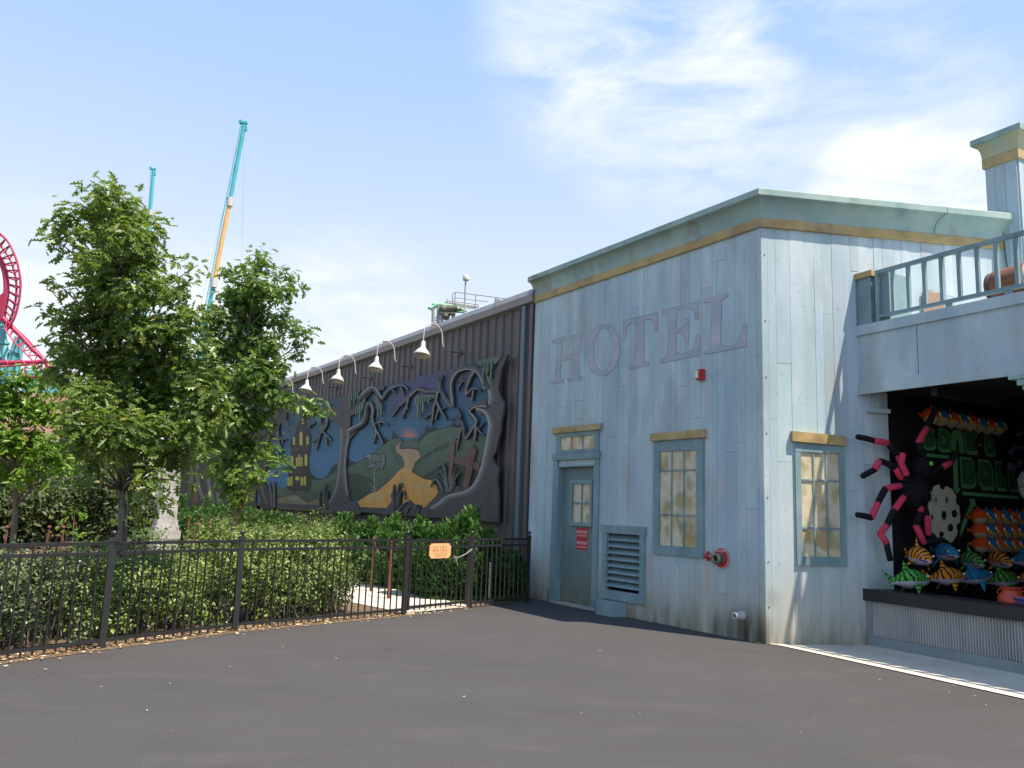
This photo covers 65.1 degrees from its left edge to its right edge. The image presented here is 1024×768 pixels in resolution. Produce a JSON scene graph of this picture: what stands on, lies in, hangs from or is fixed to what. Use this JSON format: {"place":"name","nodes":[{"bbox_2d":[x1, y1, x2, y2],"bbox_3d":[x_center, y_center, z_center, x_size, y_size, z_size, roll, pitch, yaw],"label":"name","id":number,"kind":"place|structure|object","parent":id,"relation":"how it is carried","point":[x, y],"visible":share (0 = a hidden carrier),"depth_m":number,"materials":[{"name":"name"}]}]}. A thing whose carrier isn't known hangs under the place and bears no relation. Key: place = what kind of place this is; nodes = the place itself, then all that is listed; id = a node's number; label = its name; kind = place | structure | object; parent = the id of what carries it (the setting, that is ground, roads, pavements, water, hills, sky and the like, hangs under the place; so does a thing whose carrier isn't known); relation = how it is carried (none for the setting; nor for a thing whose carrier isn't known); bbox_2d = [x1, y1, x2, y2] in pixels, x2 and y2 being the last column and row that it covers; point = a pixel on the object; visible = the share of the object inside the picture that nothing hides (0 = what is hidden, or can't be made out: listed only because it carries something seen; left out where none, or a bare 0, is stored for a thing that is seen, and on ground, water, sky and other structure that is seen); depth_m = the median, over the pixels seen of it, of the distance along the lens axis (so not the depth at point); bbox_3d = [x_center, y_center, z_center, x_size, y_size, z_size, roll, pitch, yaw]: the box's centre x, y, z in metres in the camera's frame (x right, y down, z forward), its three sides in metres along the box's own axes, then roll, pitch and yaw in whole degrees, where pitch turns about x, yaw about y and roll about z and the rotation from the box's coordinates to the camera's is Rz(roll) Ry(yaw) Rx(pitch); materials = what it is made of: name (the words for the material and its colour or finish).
{"place":"outdoors","nodes":[
{"label":"outdoors","id":0,"kind":"place"},
{"bbox_2d":[0,391,127,507],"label":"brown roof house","id":1,"kind":"structure","parent":0,"point":[48,430],"depth_m":38.71,"materials":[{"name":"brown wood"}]},
{"bbox_2d":[68,559,465,612],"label":"path","id":2,"kind":"structure","parent":0,"point":[375,596],"depth_m":13.04,"materials":[{"name":"concrete"}]},
{"bbox_2d":[149,437,184,559],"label":"stone pillar","id":3,"kind":"structure","parent":2,"relation":"on","point":[163,520],"depth_m":19.02,"materials":[{"name":"beige stone"}]},
{"bbox_2d":[369,537,375,590],"bbox_3d":[-2.478,3.211,14.264,0.070,0.984,0.070,2,-9,0],"label":"rusty post","id":4,"kind":"object","parent":2,"relation":"on","point":[371,574],"visible":0.78,"depth_m":14.23,"materials":[{"name":"metal"}]},
{"bbox_2d":[387,541,392,598],"bbox_3d":[-2.019,3.075,13.276,0.070,0.982,0.070,2,-9,0],"label":"rusty post","id":5,"kind":"object","parent":2,"relation":"on","point":[389,574],"visible":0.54,"depth_m":13.25,"materials":[{"name":"metal"}]},
{"bbox_2d":[394,514,438,592],"bbox_3d":[-1.495,2.984,14.020,1.030,1.430,1.072,-6,-12,43],"label":"cypress shrub","id":6,"kind":"object","parent":2,"relation":"on","point":[422,528],"visible":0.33,"depth_m":13.84,"materials":[{"name":"green plant"}]},
{"bbox_2d":[127,528,524,601],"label":"lawn","id":7,"kind":"structure","parent":0,"point":[363,581],"depth_m":16.17,"materials":[{"name":"plant"}]},
{"bbox_2d":[151,493,205,527],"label":"cypress shrub","id":8,"kind":"object","parent":7,"relation":"on","point":[182,500],"visible":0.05,"depth_m":26.55,"materials":[{"name":"green plant"}]},
{"bbox_2d":[177,494,218,544],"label":"cypress shrub","id":9,"kind":"object","parent":7,"relation":"on","point":[183,515],"visible":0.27,"depth_m":24.33,"materials":[{"name":"green plant"}]},
{"bbox_2d":[196,503,248,546],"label":"cypress shrub","id":10,"kind":"object","parent":7,"relation":"on","point":[221,510],"visible":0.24,"depth_m":22.84,"materials":[{"name":"green plant"}]},
{"bbox_2d":[226,506,277,534],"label":"cypress shrub","id":11,"kind":"object","parent":7,"relation":"on","point":[253,521],"visible":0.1,"depth_m":21.53,"materials":[{"name":"green plant"}]},
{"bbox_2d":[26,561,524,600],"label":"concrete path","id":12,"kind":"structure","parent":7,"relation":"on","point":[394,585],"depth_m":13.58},
{"bbox_2d":[258,510,307,547],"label":"cypress shrub","id":13,"kind":"object","parent":7,"relation":"on","point":[285,518],"visible":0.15,"depth_m":20.41,"materials":[{"name":"green plant"}]},
{"bbox_2d":[281,510,331,556],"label":"cypress shrub","id":14,"kind":"object","parent":7,"relation":"on","point":[312,521],"visible":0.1,"depth_m":19.10,"materials":[{"name":"green plant"}]},
{"bbox_2d":[323,509,361,568],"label":"bush","id":15,"kind":"object","parent":7,"relation":"on","point":[343,520],"visible":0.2,"depth_m":17.55,"materials":[{"name":"green plant"}]},
{"bbox_2d":[339,515,382,580],"bbox_3d":[-2.838,3.311,16.276,1.310,1.379,1.128,2,-9,0],"label":"bush","id":16,"kind":"object","parent":7,"relation":"on","point":[371,527],"visible":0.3,"depth_m":16.13,"materials":[{"name":"green plant"}]},
{"bbox_2d":[362,511,410,583],"bbox_3d":[-2.201,3.131,15.184,1.297,1.444,1.146,2,-9,0],"label":"bush","id":17,"kind":"object","parent":7,"relation":"on","point":[393,529],"visible":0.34,"depth_m":15.05,"materials":[{"name":"green plant"}]},
{"bbox_2d":[488,563,490,599],"bbox_3d":[-0.376,3.337,13.497,0.047,0.650,0.047,2,-9,0],"label":"white marker pipe","id":18,"kind":"object","parent":7,"relation":"on","point":[489,580],"visible":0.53,"depth_m":13.49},
{"bbox_2d":[473,527,515,595],"bbox_3d":[-0.409,3.124,14.044,0.989,1.237,0.999,2,-9,0],"label":"cypress shrub","id":19,"kind":"object","parent":7,"relation":"on","point":[492,531],"visible":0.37,"depth_m":13.73,"materials":[{"name":"green plant"}]},
{"bbox_2d":[507,547,526,595],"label":"cypress shrub","id":20,"kind":"object","parent":7,"relation":"on","point":[520,573],"visible":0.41,"depth_m":14.14,"materials":[{"name":"green plant"}]},
{"bbox_2d":[463,274,468,313],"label":"globe lamp","id":21,"kind":"object","parent":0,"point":[465,277],"visible":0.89,"depth_m":45.27,"materials":[{"name":"grey metal"}]},
{"bbox_2d":[428,292,505,324],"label":"lift platform","id":22,"kind":"structure","parent":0,"point":[446,310],"depth_m":47.12,"materials":[{"name":"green metal"}]},
{"bbox_2d":[0,497,1023,767],"bbox_3d":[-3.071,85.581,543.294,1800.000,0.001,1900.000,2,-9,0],"label":"ground","id":23,"kind":"structure","parent":0,"point":[568,687],"depth_m":6.45,"materials":[{"name":"asphalt"}]},
{"bbox_2d":[0,233,57,393],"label":"roller coaster","id":24,"kind":"object","parent":23,"relation":"on","point":[8,360],"visible":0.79,"depth_m":62.04,"materials":[{"name":"metal"}]},
{"bbox_2d":[138,166,156,377],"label":"slingshot mast","id":25,"kind":"object","parent":23,"relation":"on","point":[152,180],"visible":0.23,"depth_m":125.56,"materials":[{"name":"teal metal"}]},
{"bbox_2d":[186,119,247,401],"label":"slingshot mast","id":26,"kind":"object","parent":23,"relation":"on","point":[229,205],"visible":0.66,"depth_m":99.02,"materials":[{"name":"teal metal"}]},
{"bbox_2d":[0,523,525,663],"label":"planting bed","id":27,"kind":"object","parent":23,"relation":"on","point":[48,654],"visible":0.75,"depth_m":9.54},
{"bbox_2d":[0,423,79,542],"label":"background tree","id":28,"kind":"object","parent":27,"relation":"on","point":[34,496],"visible":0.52,"depth_m":21.36,"materials":[{"name":"green plant"}]},
{"bbox_2d":[0,362,83,595],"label":"maple tree","id":29,"kind":"object","parent":27,"relation":"on","point":[33,449],"visible":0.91,"depth_m":11.73,"materials":[{"name":"green plant"}]},
{"bbox_2d":[0,532,98,648],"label":"hedge","id":30,"kind":"object","parent":27,"relation":"on","point":[19,605],"visible":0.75,"depth_m":8.17,"materials":[{"name":"green plant"}]},
{"bbox_2d":[0,457,109,543],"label":"background tree","id":31,"kind":"object","parent":27,"relation":"on","point":[54,523],"visible":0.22,"depth_m":23.50,"materials":[{"name":"green plant"}]},
{"bbox_2d":[55,506,92,564],"bbox_3d":[-6.699,2.530,12.180,0.444,1.358,0.678,2,-9,0],"label":"leafy sapling","id":32,"kind":"object","parent":27,"relation":"on","point":[82,534],"visible":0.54,"depth_m":12.26,"materials":[{"name":"green plant"}]},
{"bbox_2d":[50,451,148,540],"bbox_3d":[-14.246,3.666,26.820,4.182,3.258,3.805,2,-9,0],"label":"background tree","id":33,"kind":"object","parent":27,"relation":"on","point":[110,467],"visible":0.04,"depth_m":26.11,"materials":[{"name":"green plant"}]},
{"bbox_2d":[73,467,159,549],"bbox_3d":[-11.377,3.612,23.741,2.813,2.648,3.050,2,-9,0],"label":"background tree","id":34,"kind":"object","parent":27,"relation":"on","point":[110,505],"visible":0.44,"depth_m":23.10,"materials":[{"name":"green plant"}]},
{"bbox_2d":[12,526,235,639],"bbox_3d":[-4.441,2.316,9.502,1.899,1.212,2.491,-4,-11,34],"label":"hedge","id":35,"kind":"object","parent":27,"relation":"on","point":[115,595],"visible":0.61,"depth_m":9.12,"materials":[{"name":"green plant"}]},
{"bbox_2d":[23,171,236,625],"bbox_3d":[-4.603,0.129,9.467,2.642,5.559,1.948,-4,-11,36],"label":"oak tree","id":36,"kind":"object","parent":27,"relation":"on","point":[121,427],"visible":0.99,"depth_m":9.38,"materials":[{"name":"green plant"}]},
{"bbox_2d":[129,507,371,623],"bbox_3d":[-3.351,2.384,10.744,3.180,1.574,1.811,10,-12,-40],"label":"hedge","id":37,"kind":"object","parent":27,"relation":"on","point":[235,534],"visible":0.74,"depth_m":10.63,"materials":[{"name":"green plant"}]},
{"bbox_2d":[191,242,335,539],"bbox_3d":[-4.439,0.474,13.388,2.498,6.080,1.994,-6,-12,42],"label":"oak tree","id":38,"kind":"object","parent":27,"relation":"on","point":[246,297],"visible":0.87,"depth_m":13.16,"materials":[{"name":"green plant"}]},
{"bbox_2d":[0,530,531,658],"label":"iron fence","id":39,"kind":"object","parent":27,"relation":"on","point":[112,553],"visible":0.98,"depth_m":9.36,"materials":[{"name":"metal"}]},
{"bbox_2d":[407,538,469,609],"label":"iron gate","id":40,"kind":"structure","parent":39,"relation":"attached to","point":[435,604],"depth_m":11.97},
{"bbox_2d":[428,543,450,558],"bbox_3d":[-1.078,2.494,11.998,0.023,0.240,0.476,-5,-11,39],"label":"do not enter sign","id":41,"kind":"object","parent":40,"relation":"attached to","point":[439,550],"visible":1,"depth_m":11.98,"materials":[{"name":"brown wood"}]},
{"bbox_2d":[414,517,466,595],"bbox_3d":[-1.140,2.966,13.708,1.043,1.396,0.998,2,-9,0],"label":"cypress shrub","id":42,"kind":"object","parent":27,"relation":"on","point":[443,531],"visible":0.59,"depth_m":13.43,"materials":[{"name":"green plant"}]},
{"bbox_2d":[449,504,499,594],"bbox_3d":[-0.806,2.894,13.942,1.070,1.633,1.168,-2,-10,27],"label":"bush","id":43,"kind":"object","parent":27,"relation":"on","point":[470,516],"visible":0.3,"depth_m":13.78,"materials":[{"name":"green plant"}]},
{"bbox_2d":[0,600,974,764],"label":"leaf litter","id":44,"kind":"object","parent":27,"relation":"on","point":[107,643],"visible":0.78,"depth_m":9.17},
{"bbox_2d":[180,289,535,596],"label":"metal building","id":45,"kind":"structure","parent":23,"relation":"on","point":[499,327],"depth_m":16.45,"materials":[{"name":"grey metal"}]},
{"bbox_2d":[299,366,336,392],"bbox_3d":[-5.541,-0.113,23.039,1.108,0.788,0.384,7,-10,-31],"label":"gooseneck lamp","id":46,"kind":"object","parent":45,"relation":"attached to","point":[306,388],"visible":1,"depth_m":22.92,"materials":[{"name":"white metal"}]},
{"bbox_2d":[187,355,508,521],"bbox_3d":[-8.305,2.393,27.637,0.183,4.327,29.878,8,-10,-33],"label":"painted mural","id":47,"kind":"object","parent":45,"relation":"attached to","point":[426,445],"visible":0.88,"depth_m":19.18,"materials":[{"name":"paint"}]},
{"bbox_2d":[330,354,370,383],"bbox_3d":[-4.208,-0.376,21.028,1.108,0.788,0.384,7,-10,-31],"label":"gooseneck lamp","id":48,"kind":"object","parent":45,"relation":"attached to","point":[337,378],"visible":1,"depth_m":20.91,"materials":[{"name":"white metal"}]},
{"bbox_2d":[367,340,411,372],"bbox_3d":[-2.877,-0.640,19.019,1.108,0.788,0.384,7,-10,-31],"label":"gooseneck lamp","id":49,"kind":"object","parent":45,"relation":"attached to","point":[375,366],"visible":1,"depth_m":18.90,"materials":[{"name":"white metal"}]},
{"bbox_2d":[413,323,460,358],"bbox_3d":[-1.567,-0.899,17.043,1.108,0.788,0.384,7,-10,-31],"label":"gooseneck lamp","id":50,"kind":"object","parent":45,"relation":"attached to","point":[421,352],"visible":1,"depth_m":16.93,"materials":[{"name":"white metal"}]},
{"bbox_2d":[527,188,1013,644],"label":"hotel building","id":51,"kind":"structure","parent":23,"relation":"on","point":[658,470],"depth_m":11.03,"materials":[{"name":"blue paint"}]},
{"bbox_2d":[560,467,593,605],"bbox_3d":[1.103,2.503,13.348,0.114,2.227,0.964,8,-10,-33],"label":"door","id":52,"kind":"structure","parent":51,"relation":"in","point":[576,564],"depth_m":13.40,"materials":[{"name":"paint"}]},
{"bbox_2d":[552,423,602,453],"bbox_3d":[1.076,0.928,13.527,0.055,0.450,1.320,8,-10,-33],"label":"transom window","id":53,"kind":"structure","parent":51,"relation":"in","point":[578,438],"depth_m":13.48,"materials":[{"name":"teal paint"}]},
{"bbox_2d":[576,538,587,549],"bbox_3d":[1.153,2.643,13.257,0.005,0.185,0.290,8,-10,-33],"label":"notice sign","id":54,"kind":"object","parent":51,"relation":"attached to","point":[581,543],"visible":1,"depth_m":13.26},
{"bbox_2d":[576,528,587,537],"bbox_3d":[1.160,2.466,13.285,0.005,0.165,0.290,8,-10,-33],"label":"notice sign","id":55,"kind":"object","parent":51,"relation":"attached to","point":[582,532],"visible":1,"depth_m":13.28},
{"bbox_2d":[650,429,706,557],"bbox_3d":[2.349,1.552,11.423,0.055,1.755,1.080,8,-10,-33],"label":"window","id":56,"kind":"structure","parent":51,"relation":"in","point":[678,472],"depth_m":11.41,"materials":[{"name":"glass"}]},
{"bbox_2d":[695,369,704,380],"bbox_3d":[2.640,-0.133,11.287,0.092,0.150,0.116,8,-10,-33],"label":"fire alarm strobe","id":57,"kind":"object","parent":51,"relation":"attached to","point":[699,374],"visible":1,"depth_m":11.25,"materials":[{"name":"red plastic"}]},
{"bbox_2d":[704,547,728,567],"bbox_3d":[2.702,2.303,10.642,0.134,0.273,0.344,8,-10,-33],"label":"fire hose inlet","id":58,"kind":"object","parent":51,"relation":"attached to","point":[719,557],"visible":1,"depth_m":10.60,"materials":[{"name":"red metal"}]},
{"bbox_2d":[732,611,745,619],"bbox_3d":[2.880,2.947,10.208,0.160,0.120,0.120,8,-10,-33],"label":"drain pipe","id":59,"kind":"object","parent":51,"relation":"attached to","point":[739,615],"visible":1,"depth_m":10.19,"materials":[{"name":"grey plastic"}]},
{"bbox_2d":[790,431,847,566],"bbox_3d":[3.935,1.462,10.264,0.740,1.690,0.055,3,-9,-9],"label":"window","id":60,"kind":"structure","parent":51,"relation":"in","point":[820,498],"depth_m":10.28,"materials":[{"name":"glass"}]},
{"bbox_2d":[0,0,1023,494],"label":"sky","id":61,"kind":"structure","parent":0,"point":[393,152],"materials":[{"name":"blue"}]},
{"bbox_2d":[774,644,1023,697],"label":"path","id":62,"kind":"structure","parent":0,"point":[994,680],"depth_m":8.73,"materials":[{"name":"concrete"}]},
{"bbox_2d":[854,230,1023,674],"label":"game booth","id":63,"kind":"object","parent":62,"relation":"on","point":[966,358],"visible":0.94,"depth_m":10.03,"materials":[{"name":"wood"}]},
{"bbox_2d":[882,561,930,593],"bbox_3d":[4.895,2.400,9.910,0.658,0.442,0.343,8,-11,-35],"label":"shark plush","id":64,"kind":"object","parent":63,"relation":"on","point":[906,577],"visible":0.99,"depth_m":9.86,"materials":[{"name":"fabric"}]},
{"bbox_2d":[855,406,959,560],"bbox_3d":[5.128,1.267,10.430,1.637,2.038,0.428,3,-9,-8],"label":"spider plush","id":65,"kind":"object","parent":63,"relation":"attached to","point":[913,491],"visible":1,"depth_m":10.31,"materials":[{"name":"fabric"}]},
{"bbox_2d":[904,538,934,571],"bbox_3d":[5.146,2.175,10.239,0.360,0.441,0.629,7,-10,-28],"label":"shark plush","id":66,"kind":"object","parent":63,"relation":"in","point":[917,554],"visible":0.95,"depth_m":10.10,"materials":[{"name":"fabric"}]},
{"bbox_2d":[918,405,942,423],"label":"bird plush","id":67,"kind":"object","parent":63,"relation":"attached to","point":[924,414],"visible":0.74,"depth_m":10.90},
{"bbox_2d":[922,292,944,311],"bbox_3d":[5.738,-0.955,10.914,0.320,0.590,0.020,3,-9,-9],"label":"plywood board","id":68,"kind":"object","parent":63,"relation":"on","point":[933,297],"visible":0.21,"depth_m":10.93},
{"bbox_2d":[919,558,966,591],"bbox_3d":[5.604,2.484,10.436,0.649,0.427,0.360,0,-9,13],"label":"shark plush","id":69,"kind":"object","parent":63,"relation":"in","point":[944,574],"visible":0.93,"depth_m":10.35,"materials":[{"name":"fabric"}]},
{"bbox_2d":[928,484,959,542],"bbox_3d":[5.915,1.783,10.978,0.801,0.803,0.023,8,-11,-34],"label":"cheese cutout board","id":70,"kind":"object","parent":63,"relation":"attached to","point":[943,508],"visible":0.94,"depth_m":10.96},
{"bbox_2d":[936,407,952,427],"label":"bird plush","id":71,"kind":"object","parent":63,"relation":"attached to","point":[947,418],"visible":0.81,"depth_m":11.02},
{"bbox_2d":[930,535,961,567],"bbox_3d":[5.719,2.215,10.611,0.344,0.444,0.652,-1,-9,20],"label":"shark plush","id":72,"kind":"object","parent":63,"relation":"in","point":[945,552],"visible":0.94,"depth_m":10.46,"materials":[{"name":"fabric"}]},
{"bbox_2d":[945,408,962,428],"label":"bird plush","id":73,"kind":"object","parent":63,"relation":"attached to","point":[956,418],"visible":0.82,"depth_m":11.17},
{"bbox_2d":[955,410,972,430],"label":"bird plush","id":74,"kind":"object","parent":63,"relation":"attached to","point":[966,422],"visible":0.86,"depth_m":11.31},
{"bbox_2d":[957,543,986,570],"bbox_3d":[6.218,2.383,10.953,0.371,0.434,0.619,7,-10,-30],"label":"shark plush","id":75,"kind":"object","parent":63,"relation":"attached to","point":[974,560],"visible":0.84,"depth_m":10.80,"materials":[{"name":"fabric"}]},
{"bbox_2d":[952,563,993,591],"bbox_3d":[6.186,2.582,10.830,0.672,0.428,0.339,1,-9,9],"label":"shark plush","id":76,"kind":"object","parent":63,"relation":"in","point":[982,576],"visible":0.69,"depth_m":10.73,"materials":[{"name":"fabric"}]},
{"bbox_2d":[965,412,981,431],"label":"bird plush","id":77,"kind":"object","parent":63,"relation":"attached to","point":[975,424],"visible":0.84,"depth_m":11.46},
{"bbox_2d":[966,506,991,523],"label":"bird plush","id":78,"kind":"object","parent":63,"relation":"attached to","point":[978,515],"visible":1,"depth_m":11.33},
{"bbox_2d":[967,524,992,537],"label":"bird plush","id":79,"kind":"object","parent":63,"relation":"attached to","point":[980,530],"visible":1,"depth_m":11.30},
{"bbox_2d":[968,537,992,554],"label":"bird plush","id":80,"kind":"object","parent":63,"relation":"in","point":[981,545],"visible":1,"depth_m":11.27},
{"bbox_2d":[973,413,990,433],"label":"bird plush","id":81,"kind":"object","parent":63,"relation":"attached to","point":[984,422],"visible":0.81,"depth_m":11.61},
{"bbox_2d":[983,415,999,434],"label":"bird plush","id":82,"kind":"object","parent":63,"relation":"attached to","point":[993,424],"visible":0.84,"depth_m":11.74},
{"bbox_2d":[983,506,999,523],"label":"bird plush","id":83,"kind":"object","parent":63,"relation":"attached to","point":[994,517],"visible":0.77,"depth_m":11.45},
{"bbox_2d":[986,538,1000,553],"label":"bird plush","id":84,"kind":"object","parent":63,"relation":"attached to","point":[995,543],"visible":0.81,"depth_m":11.39},
{"bbox_2d":[986,524,1000,537],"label":"bird plush","id":85,"kind":"object","parent":63,"relation":"attached to","point":[994,529],"visible":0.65,"depth_m":11.41},
{"bbox_2d":[970,122,1023,268],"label":"roof tower","id":86,"kind":"structure","parent":63,"relation":"on","point":[1001,151],"depth_m":11.29,"materials":[{"name":"paint"}]},
{"bbox_2d":[983,549,1014,570],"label":"shark plush","id":87,"kind":"object","parent":63,"relation":"in","point":[1001,560],"visible":0.85,"depth_m":11.23,"materials":[{"name":"fabric"}]},
{"bbox_2d":[991,417,1008,436],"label":"bird plush","id":88,"kind":"object","parent":63,"relation":"attached to","point":[1002,426],"visible":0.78,"depth_m":11.89},
{"bbox_2d":[992,507,1007,523],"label":"bird plush","id":89,"kind":"object","parent":63,"relation":"attached to","point":[1001,516],"visible":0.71,"depth_m":11.57},
{"bbox_2d":[993,524,1007,537],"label":"bird plush","id":90,"kind":"object","parent":63,"relation":"attached to","point":[1002,530],"visible":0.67,"depth_m":11.54},
{"bbox_2d":[981,565,1020,590],"bbox_3d":[6.820,2.721,11.245,0.658,0.437,0.347,0,-9,11],"label":"shark plush","id":91,"kind":"object","parent":63,"relation":"in","point":[1001,577],"visible":0.77,"depth_m":11.15,"materials":[{"name":"fabric"}]},
{"bbox_2d":[995,538,1008,551],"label":"bird plush","id":92,"kind":"object","parent":63,"relation":"in","point":[1003,544],"visible":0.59,"depth_m":11.51},
{"bbox_2d":[983,262,1023,298],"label":"barrel","id":93,"kind":"object","parent":63,"relation":"on","point":[1007,275],"visible":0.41,"depth_m":9.34,"materials":[{"name":"brown wood"}]},
{"bbox_2d":[999,507,1014,524],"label":"bird plush","id":94,"kind":"object","parent":63,"relation":"attached to","point":[1008,516],"visible":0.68,"depth_m":11.71},
{"bbox_2d":[1002,525,1015,537],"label":"bird plush","id":95,"kind":"object","parent":63,"relation":"attached to","point":[1010,530],"visible":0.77,"depth_m":11.67},
{"bbox_2d":[1002,538,1016,553],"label":"bird plush","id":96,"kind":"object","parent":63,"relation":"in","point":[1011,544],"visible":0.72,"depth_m":11.65},
{"bbox_2d":[997,586,1023,603],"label":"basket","id":97,"kind":"object","parent":63,"relation":"on","point":[1006,593],"visible":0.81,"depth_m":9.13,"materials":[{"name":"red"}]},
{"bbox_2d":[1002,548,1023,570],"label":"shark plush","id":98,"kind":"object","parent":63,"relation":"in","point":[1018,558],"visible":0.69,"depth_m":11.72,"materials":[{"name":"fabric"}]},
{"bbox_2d":[1006,429,1023,471],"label":"spider plush","id":99,"kind":"object","parent":63,"relation":"hanging from","point":[1018,458],"visible":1,"depth_m":11.85,"materials":[{"name":"fabric"}]},
{"bbox_2d":[1008,508,1021,524],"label":"bird plush","id":100,"kind":"object","parent":63,"relation":"attached to","point":[1016,517],"visible":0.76,"depth_m":11.84},
{"bbox_2d":[1010,538,1023,554],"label":"bird plush","id":101,"kind":"object","parent":63,"relation":"attached to","point":[1018,543],"visible":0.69,"depth_m":11.77},
{"bbox_2d":[1010,525,1023,537],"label":"bird plush","id":102,"kind":"object","parent":63,"relation":"attached to","point":[1017,530],"visible":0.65,"depth_m":11.80},
{"bbox_2d":[1012,596,1023,604],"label":"purple tub","id":103,"kind":"object","parent":63,"relation":"on","point":[1019,600],"visible":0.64,"depth_m":8.99,"materials":[{"name":"plastic"}]},
{"bbox_2d":[1015,508,1023,524],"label":"bird plush","id":104,"kind":"object","parent":63,"relation":"attached to","point":[1020,513],"visible":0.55,"depth_m":11.96},
{"bbox_2d":[1017,471,1023,498],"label":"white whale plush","id":105,"kind":"object","parent":63,"relation":"in","point":[1020,479],"visible":1,"depth_m":11.73,"materials":[{"name":"fabric"}]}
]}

